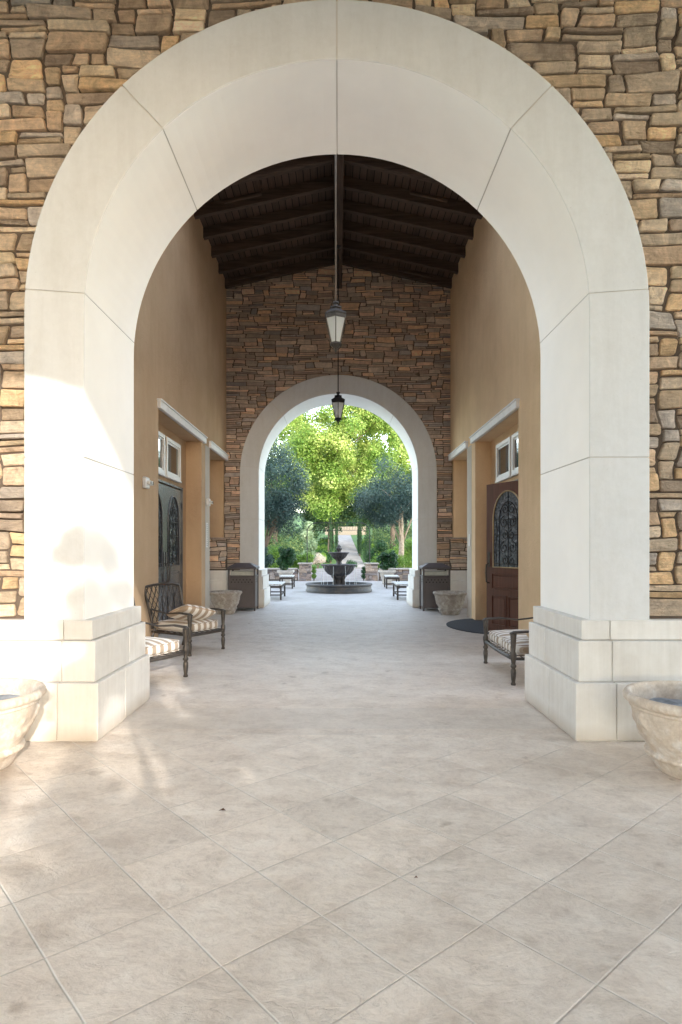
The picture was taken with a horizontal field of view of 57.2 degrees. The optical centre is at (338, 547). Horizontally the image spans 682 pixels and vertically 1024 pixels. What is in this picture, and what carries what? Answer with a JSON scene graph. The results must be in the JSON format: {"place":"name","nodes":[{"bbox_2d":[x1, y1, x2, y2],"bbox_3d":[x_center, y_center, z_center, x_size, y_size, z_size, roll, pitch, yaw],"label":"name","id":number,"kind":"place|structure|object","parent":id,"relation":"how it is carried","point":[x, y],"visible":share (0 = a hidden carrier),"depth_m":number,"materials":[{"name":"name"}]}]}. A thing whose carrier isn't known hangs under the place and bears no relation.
{"place":"outdoors","nodes":[
{"label":"outdoors","id":0,"kind":"place"},
{"bbox_2d":[298,563,312,580],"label":"stone gate pillar","id":1,"kind":"structure","parent":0,"point":[305,572],"depth_m":28.11,"materials":[{"name":"beige stone"}]},
{"bbox_2d":[307,522,369,562],"bbox_3d":[0.000,-0.219,28.400,2.878,1.838,0.044,0,0,0],"label":"iron gateway","id":2,"kind":"object","parent":1,"relation":"on","point":[338,529],"visible":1,"depth_m":28.39,"materials":[{"name":"black metal"}]},
{"bbox_2d":[270,405,393,512],"label":"sky","id":3,"kind":"structure","parent":0,"point":[384,438],"materials":[{"name":"white"}]},
{"bbox_2d":[264,515,411,567],"bbox_3d":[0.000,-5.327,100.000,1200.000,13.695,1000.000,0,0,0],"label":"ground","id":4,"kind":"structure","parent":0,"point":[354,539],"depth_m":92.64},
{"bbox_2d":[264,545,274,567],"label":"green shrub","id":5,"kind":"object","parent":4,"relation":"on","point":[268,558],"visible":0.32,"depth_m":29.89,"materials":[{"name":"green plant"}]},
{"bbox_2d":[264,568,297,580],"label":"stone wall","id":6,"kind":"structure","parent":4,"relation":"on","point":[273,574],"depth_m":28.12,"materials":[{"name":"beige stone"}]},
{"bbox_2d":[264,439,312,547],"bbox_3d":[-3.463,-1.986,31.083,4.416,7.118,4.375,0,0,0],"label":"olive tree","id":7,"kind":"object","parent":4,"relation":"on","point":[278,504],"visible":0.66,"depth_m":30.42,"materials":[{"name":"green plant"}]},
{"bbox_2d":[264,522,321,554],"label":"hedge bank","id":8,"kind":"structure","parent":4,"relation":"on","point":[294,542],"depth_m":56.58,"materials":[{"name":"green plant"}]},
{"bbox_2d":[264,420,322,548],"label":"maple tree","id":9,"kind":"object","parent":4,"relation":"on","point":[285,433],"visible":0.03,"depth_m":58.48,"materials":[{"name":"green plant"}]},
{"bbox_2d":[293,497,325,532],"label":"background tree","id":10,"kind":"object","parent":4,"relation":"on","point":[304,517],"visible":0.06,"depth_m":83.02,"materials":[{"name":"green plant"}]},
{"bbox_2d":[317,549,326,563],"bbox_3d":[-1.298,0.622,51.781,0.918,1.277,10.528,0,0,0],"label":"shrub","id":11,"kind":"object","parent":4,"relation":"on","point":[324,555],"visible":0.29,"depth_m":48.17,"materials":[{"name":"green plant"}]},
{"bbox_2d":[315,548,330,562],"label":"path shrub","id":12,"kind":"object","parent":4,"relation":"on","point":[326,554],"visible":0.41,"depth_m":50.02,"materials":[{"name":"green plant"}]},
{"bbox_2d":[315,544,332,551],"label":"path shrub","id":13,"kind":"object","parent":4,"relation":"on","point":[323,546],"visible":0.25,"depth_m":56.25,"materials":[{"name":"green plant"}]},
{"bbox_2d":[317,541,333,550],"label":"path shrub","id":14,"kind":"object","parent":4,"relation":"on","point":[321,543],"visible":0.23,"depth_m":62.42,"materials":[{"name":"green plant"}]},
{"bbox_2d":[328,512,332,562],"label":"cypress tree","id":15,"kind":"object","parent":4,"relation":"on","point":[330,533],"visible":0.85,"depth_m":49.94,"materials":[{"name":"green plant"}]},
{"bbox_2d":[290,442,374,543],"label":"background tree","id":16,"kind":"object","parent":4,"relation":"on","point":[346,513],"visible":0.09,"depth_m":70.84,"materials":[{"name":"green plant"}]},
{"bbox_2d":[272,405,401,553],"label":"maple tree","id":17,"kind":"object","parent":4,"relation":"on","point":[309,441],"visible":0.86,"depth_m":49.76,"materials":[{"name":"green plant"}]},
{"bbox_2d":[335,514,338,551],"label":"cypress tree","id":18,"kind":"object","parent":4,"relation":"on","point":[336,536],"visible":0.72,"depth_m":53.93,"materials":[{"name":"green plant"}]},
{"bbox_2d":[325,527,365,534],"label":"terrace wall","id":19,"kind":"structure","parent":4,"relation":"on","point":[347,531],"depth_m":103.00,"materials":[{"name":"beige stone"}]},
{"bbox_2d":[339,519,355,526],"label":"hilltop shrub","id":20,"kind":"object","parent":4,"relation":"on","point":[351,524],"visible":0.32,"depth_m":105.35,"materials":[{"name":"green plant"}]},
{"bbox_2d":[346,559,357,566],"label":"green shrub","id":21,"kind":"object","parent":4,"relation":"on","point":[349,562],"visible":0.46,"depth_m":45.42,"materials":[{"name":"green plant"}]},
{"bbox_2d":[357,520,361,555],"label":"cypress tree","id":22,"kind":"object","parent":4,"relation":"on","point":[359,540],"visible":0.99,"depth_m":57.92,"materials":[{"name":"green plant"}]},
{"bbox_2d":[353,516,371,531],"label":"hilltop shrub","id":23,"kind":"object","parent":4,"relation":"on","point":[356,525],"visible":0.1,"depth_m":105.53,"materials":[{"name":"green plant"}]},
{"bbox_2d":[363,522,371,562],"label":"cypress tree","id":24,"kind":"object","parent":4,"relation":"on","point":[366,541],"visible":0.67,"depth_m":48.90,"materials":[{"name":"green plant"}]},
{"bbox_2d":[355,511,385,532],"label":"background tree","id":25,"kind":"object","parent":4,"relation":"on","point":[365,521],"visible":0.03,"depth_m":87.90,"materials":[{"name":"green plant"}]},
{"bbox_2d":[347,429,411,548],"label":"maple tree","id":26,"kind":"object","parent":4,"relation":"on","point":[402,453],"visible":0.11,"depth_m":56.19,"materials":[{"name":"green plant"}]},
{"bbox_2d":[348,453,411,557],"bbox_3d":[2.722,-1.724,32.028,4.316,6.459,3.950,0,0,-12],"label":"olive tree","id":27,"kind":"object","parent":4,"relation":"on","point":[391,509],"visible":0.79,"depth_m":31.82,"materials":[{"name":"green plant"}]},
{"bbox_2d":[366,523,411,552],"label":"hedge bank","id":28,"kind":"structure","parent":4,"relation":"on","point":[380,535],"depth_m":63.94,"materials":[{"name":"green plant"}]},
{"bbox_2d":[370,549,407,567],"bbox_3d":[2.494,0.780,30.501,1.866,1.469,0.898,0,0,0],"label":"green shrub","id":29,"kind":"object","parent":4,"relation":"on","point":[401,561],"visible":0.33,"depth_m":30.37,"materials":[{"name":"green plant"}]},
{"bbox_2d":[379,568,411,580],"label":"stone wall","id":30,"kind":"structure","parent":4,"relation":"on","point":[402,573],"depth_m":28.12,"materials":[{"name":"beige stone"}]},
{"bbox_2d":[389,462,411,529],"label":"background tree","id":31,"kind":"object","parent":4,"relation":"on","point":[403,516],"depth_m":83.59,"materials":[{"name":"green plant"}]},
{"bbox_2d":[391,538,411,567],"bbox_3d":[4.449,0.479,38.009,2.724,2.192,1.480,0,0,0],"label":"green shrub","id":32,"kind":"object","parent":4,"relation":"on","point":[407,555],"visible":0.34,"depth_m":37.76,"materials":[{"name":"green plant"}]},
{"bbox_2d":[298,568,378,580],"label":"cross path","id":33,"kind":"structure","parent":0,"point":[352,576],"depth_m":32.27,"materials":[{"name":"grey stone"}]},
{"bbox_2d":[266,544,292,567],"bbox_3d":[-3.979,0.716,36.108,3.144,1.850,1.476,0,0,-9],"label":"green shrub","id":34,"kind":"object","parent":33,"relation":"on","point":[275,553],"visible":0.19,"depth_m":35.79,"materials":[{"name":"green plant"}]},
{"bbox_2d":[291,552,313,572],"bbox_3d":[-1.958,0.859,31.502,1.504,1.303,0.859,0,0,0],"label":"green shrub","id":35,"kind":"object","parent":33,"relation":"on","point":[302,558],"visible":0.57,"depth_m":31.35,"materials":[{"name":"green plant"}]},
{"bbox_2d":[300,521,317,560],"bbox_3d":[-1.884,-0.110,39.979,1.182,3.223,1.020,0,0,0],"label":"weeping shrub","id":36,"kind":"object","parent":33,"relation":"on","point":[312,544],"visible":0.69,"depth_m":39.78,"materials":[{"name":"green plant"}]},
{"bbox_2d":[311,566,316,580],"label":"boxwood shrub","id":37,"kind":"object","parent":33,"relation":"on","point":[313,575],"visible":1,"depth_m":28.15,"materials":[{"name":"green plant"}]},
{"bbox_2d":[310,552,325,568],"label":"flowering shrub","id":38,"kind":"object","parent":33,"relation":"on","point":[320,559],"visible":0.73,"depth_m":43.87,"materials":[{"name":"white plant"}]},
{"bbox_2d":[361,566,365,580],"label":"boxwood shrub","id":39,"kind":"object","parent":33,"relation":"on","point":[363,571],"visible":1,"depth_m":28.16,"materials":[{"name":"green plant"}]},
{"bbox_2d":[366,540,388,572],"bbox_3d":[2.335,0.527,35.989,1.490,1.959,1.083,0,0,0],"label":"green shrub","id":40,"kind":"object","parent":33,"relation":"on","point":[380,546],"visible":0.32,"depth_m":35.89,"materials":[{"name":"green plant"}]},
{"bbox_2d":[0,581,681,1023],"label":"patio floor","id":41,"kind":"structure","parent":0,"point":[354,765],"depth_m":3.12,"materials":[{"name":"beige tile"}]},
{"bbox_2d":[0,678,46,770],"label":"planter pot","id":42,"kind":"object","parent":41,"relation":"on","point":[19,704],"visible":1,"depth_m":4.21,"materials":[{"name":"beige stone"}]},
{"bbox_2d":[134,600,189,676],"bbox_3d":[-2.292,1.016,7.113,0.904,0.978,0.780,0,0,27],"label":"patio armchair","id":43,"kind":"object","parent":41,"relation":"on","point":[158,646],"visible":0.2,"depth_m":7.06,"materials":[{"name":"beige fabric"}]},
{"bbox_2d":[133,214,230,636],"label":"stucco wall","id":44,"kind":"structure","parent":41,"relation":"on","point":[181,455],"depth_m":11.65,"materials":[{"name":"beige paint"}]},
{"bbox_2d":[142,477,153,488],"bbox_3d":[-2.741,-0.930,9.000,0.118,0.160,0.172,0,0,0],"label":"emergency light","id":45,"kind":"object","parent":44,"relation":"attached to","point":[147,483],"visible":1,"depth_m":8.93,"materials":[{"name":"white plastic"}]},
{"bbox_2d":[158,431,165,476],"bbox_3d":[-3.100,-1.622,10.630,0.080,0.735,0.960,0,0,0],"label":"window","id":46,"kind":"structure","parent":44,"relation":"in","point":[161,437],"depth_m":10.93,"materials":[{"name":"white glass"}]},
{"bbox_2d":[158,483,167,634],"bbox_3d":[-3.095,0.195,10.491,0.208,2.590,1.157,0,0,0],"label":"door","id":47,"kind":"structure","parent":44,"relation":"in","point":[161,488],"depth_m":10.86,"materials":[{"name":"black glass"}]},
{"bbox_2d":[165,486,181,619],"bbox_3d":[-3.095,0.195,11.649,0.208,2.590,1.157,0,0,0],"label":"door","id":48,"kind":"structure","parent":44,"relation":"in","point":[173,505],"depth_m":11.62,"materials":[{"name":"black glass"}]},
{"bbox_2d":[165,437,181,482],"bbox_3d":[-3.100,-1.622,11.710,0.080,0.735,1.000,0,0,0],"label":"window","id":49,"kind":"structure","parent":44,"relation":"in","point":[172,449],"depth_m":11.72,"materials":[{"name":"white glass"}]},
{"bbox_2d":[206,523,207,546],"bbox_3d":[-2.786,-0.260,13.240,0.018,0.520,0.120,0,0,0],"label":"wall plaque","id":50,"kind":"object","parent":44,"relation":"attached to","point":[206,534],"depth_m":13.22,"materials":[{"name":"white plastic"}]},
{"bbox_2d":[206,498,212,505],"bbox_3d":[-2.736,-0.960,13.300,0.118,0.160,0.172,0,0,0],"label":"emergency light","id":51,"kind":"object","parent":44,"relation":"attached to","point":[209,502],"visible":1,"depth_m":13.22,"materials":[{"name":"white plastic"}]},
{"bbox_2d":[194,153,482,288],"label":"timber roof","id":52,"kind":"structure","parent":44,"relation":"on","point":[386,221],"depth_m":12.94,"materials":[{"name":"wood"}]},
{"bbox_2d":[325,154,345,352],"bbox_3d":[-0.035,-4.565,8.500,0.288,3.830,0.332,0,0,0],"label":"hanging lantern","id":53,"kind":"object","parent":52,"relation":"hanging from","point":[335,315],"visible":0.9,"depth_m":8.44,"materials":[{"name":"brown metal"}]},
{"bbox_2d":[331,245,344,423],"bbox_3d":[-0.005,-4.565,13.450,0.288,3.830,0.332,0,0,0],"label":"hanging lantern","id":54,"kind":"object","parent":52,"relation":"hanging from","point":[337,400],"visible":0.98,"depth_m":13.39,"materials":[{"name":"black metal"}]},
{"bbox_2d":[410,179,447,202],"bbox_3d":[1.698,-6.701,11.750,0.716,0.430,0.056,0,0,0],"label":"light bar","id":55,"kind":"object","parent":52,"relation":"attached to","point":[428,196],"visible":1,"depth_m":11.73,"materials":[{"name":"brown wood"}]},
{"bbox_2d":[144,583,225,656],"bbox_3d":[-2.246,1.016,9.128,0.944,0.978,0.780,0,0,30],"label":"patio armchair","id":56,"kind":"object","parent":41,"relation":"on","point":[197,627],"visible":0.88,"depth_m":8.99,"materials":[{"name":"brown metal"}]},
{"bbox_2d":[167,604,215,619],"bbox_3d":[-2.100,0.945,8.950,0.472,0.170,0.612,-23,-26,31],"label":"pillow","id":57,"kind":"object","parent":56,"relation":"on","point":[198,612],"visible":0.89,"depth_m":8.80,"materials":[{"name":"fabric"}]},
{"bbox_2d":[210,590,241,614],"bbox_3d":[-2.560,1.245,14.150,0.757,0.510,0.757,0,0,-34],"label":"planter pot","id":58,"kind":"object","parent":41,"relation":"on","point":[227,601],"visible":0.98,"depth_m":13.91,"materials":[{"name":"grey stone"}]},
{"bbox_2d":[227,563,259,610],"bbox_3d":[-2.280,0.938,15.020,0.690,1.125,0.650,0,0,0],"label":"trash bin","id":59,"kind":"object","parent":41,"relation":"on","point":[246,583],"visible":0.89,"depth_m":14.74,"materials":[{"name":"metal"}]},
{"bbox_2d":[269,581,285,599],"bbox_3d":[-1.870,1.272,18.500,0.500,0.455,1.350,0,0,0],"label":"garden bench","id":60,"kind":"object","parent":41,"relation":"on","point":[281,584],"visible":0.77,"depth_m":18.08,"materials":[{"name":"grey wood"}]},
{"bbox_2d":[277,570,294,582],"bbox_3d":[-2.120,1.210,25.200,0.660,0.580,0.660,0,0,0],"label":"square planter","id":61,"kind":"object","parent":41,"relation":"on","point":[285,572],"visible":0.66,"depth_m":24.93,"materials":[{"name":"white stone"}]},
{"bbox_2d":[276,546,296,569],"bbox_3d":[-2.113,0.459,25.215,0.882,1.014,0.801,0,0,0],"label":"leafy bush","id":62,"kind":"object","parent":61,"relation":"in","point":[286,558],"visible":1,"depth_m":24.98,"materials":[{"name":"green plant"}]},
{"bbox_2d":[279,575,294,588],"bbox_3d":[-1.900,1.272,23.200,0.500,0.455,1.000,0,0,0],"label":"garden bench","id":63,"kind":"object","parent":41,"relation":"on","point":[282,577],"visible":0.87,"depth_m":23.12,"materials":[{"name":"grey wood"}]},
{"bbox_2d":[305,545,371,593],"bbox_3d":[0.020,0.700,21.280,2.280,1.600,2.280,0,0,0],"label":"tiered fountain","id":64,"kind":"object","parent":41,"relation":"on","point":[338,571],"visible":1,"depth_m":20.84,"materials":[{"name":"stone"}]},
{"bbox_2d":[224,265,452,607],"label":"arched stone wall","id":65,"kind":"structure","parent":41,"relation":"on","point":[282,363],"depth_m":15.67,"materials":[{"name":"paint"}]},
{"bbox_2d":[0,0,681,740],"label":"arched stone wall","id":66,"kind":"structure","parent":41,"relation":"on","point":[542,138],"depth_m":4.96,"materials":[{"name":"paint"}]},
{"bbox_2d":[378,570,395,584],"bbox_3d":[1.970,1.210,25.400,0.660,0.580,0.660,0,0,0],"label":"square planter","id":67,"kind":"object","parent":41,"relation":"on","point":[386,572],"visible":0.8,"depth_m":25.14,"materials":[{"name":"white stone"}]},
{"bbox_2d":[376,550,398,569],"bbox_3d":[1.998,0.535,25.419,0.948,0.860,0.757,0,0,0],"label":"leafy bush","id":68,"kind":"object","parent":67,"relation":"in","point":[389,561],"visible":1,"depth_m":25.24,"materials":[{"name":"green plant"}]},
{"bbox_2d":[384,575,399,588],"bbox_3d":[1.980,1.272,23.200,0.500,0.455,1.000,0,0,0],"label":"garden bench","id":69,"kind":"object","parent":41,"relation":"on","point":[386,577],"visible":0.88,"depth_m":22.72,"materials":[{"name":"grey wood"}]},
{"bbox_2d":[393,581,407,599],"bbox_3d":[1.920,1.272,18.500,0.500,0.455,1.350,0,0,0],"label":"garden bench","id":70,"kind":"object","parent":41,"relation":"on","point":[396,584],"visible":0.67,"depth_m":18.05,"materials":[{"name":"grey wood"}]},
{"bbox_2d":[419,563,450,610],"bbox_3d":[2.310,0.938,14.980,0.690,1.125,0.650,0,0,0],"label":"trash bin","id":71,"kind":"object","parent":41,"relation":"on","point":[431,582],"visible":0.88,"depth_m":14.70,"materials":[{"name":"metal"}]},
{"bbox_2d":[433,590,466,614],"bbox_3d":[2.500,1.245,14.000,0.757,0.510,0.757,0,0,-11],"label":"planter pot","id":72,"kind":"object","parent":41,"relation":"on","point":[448,602],"visible":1,"depth_m":13.76,"materials":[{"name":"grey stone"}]},
{"bbox_2d":[446,619,488,633],"bbox_3d":[2.560,1.492,11.850,0.980,0.012,2.500,0,0,0],"label":"door mat","id":73,"kind":"object","parent":41,"relation":"on","point":[471,625],"depth_m":11.88,"materials":[{"name":"rubber"}]},
{"bbox_2d":[446,217,540,631],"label":"stucco wall","id":74,"kind":"structure","parent":41,"relation":"on","point":[494,456],"depth_m":11.13,"materials":[{"name":"tan painted stucco"},{"name":"wood"},{"name":"glass"}]},
{"bbox_2d":[485,480,517,631],"bbox_3d":[2.860,0.195,10.474,0.208,2.590,1.162,0,0,-23],"label":"door","id":75,"kind":"structure","parent":74,"relation":"in","point":[501,570],"depth_m":10.60,"materials":[{"name":"brown wood"}]},
{"bbox_2d":[495,437,511,482],"bbox_3d":[3.100,-1.622,11.710,0.080,0.735,1.000,0,0,0],"label":"window","id":76,"kind":"structure","parent":74,"relation":"in","point":[503,449],"depth_m":11.70,"materials":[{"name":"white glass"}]},
{"bbox_2d":[510,431,517,476],"bbox_3d":[3.100,-1.622,10.630,0.080,0.735,0.960,0,0,0],"label":"window","id":77,"kind":"structure","parent":74,"relation":"in","point":[514,438],"depth_m":10.98,"materials":[{"name":"white glass"}]},
{"bbox_2d":[482,617,532,685],"bbox_3d":[2.278,1.189,7.440,0.833,0.633,1.360,0,0,0],"label":"armchair","id":78,"kind":"object","parent":41,"relation":"on","point":[515,642],"visible":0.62,"depth_m":7.20,"materials":[{"name":"beige fabric"}]},
{"bbox_2d":[622,681,681,779],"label":"planter pot","id":79,"kind":"object","parent":41,"relation":"on","point":[656,706],"visible":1,"depth_m":4.07,"materials":[{"name":"beige stone"}]},
{"bbox_2d":[338,535,364,567],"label":"hill path","id":80,"kind":"structure","parent":0,"point":[346,543],"depth_m":68.02,"materials":[{"name":"grey concrete"}]},
{"bbox_2d":[364,563,378,580],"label":"stone gate pillar","id":81,"kind":"structure","parent":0,"point":[371,573],"depth_m":28.11,"materials":[{"name":"beige stone"}]}
]}

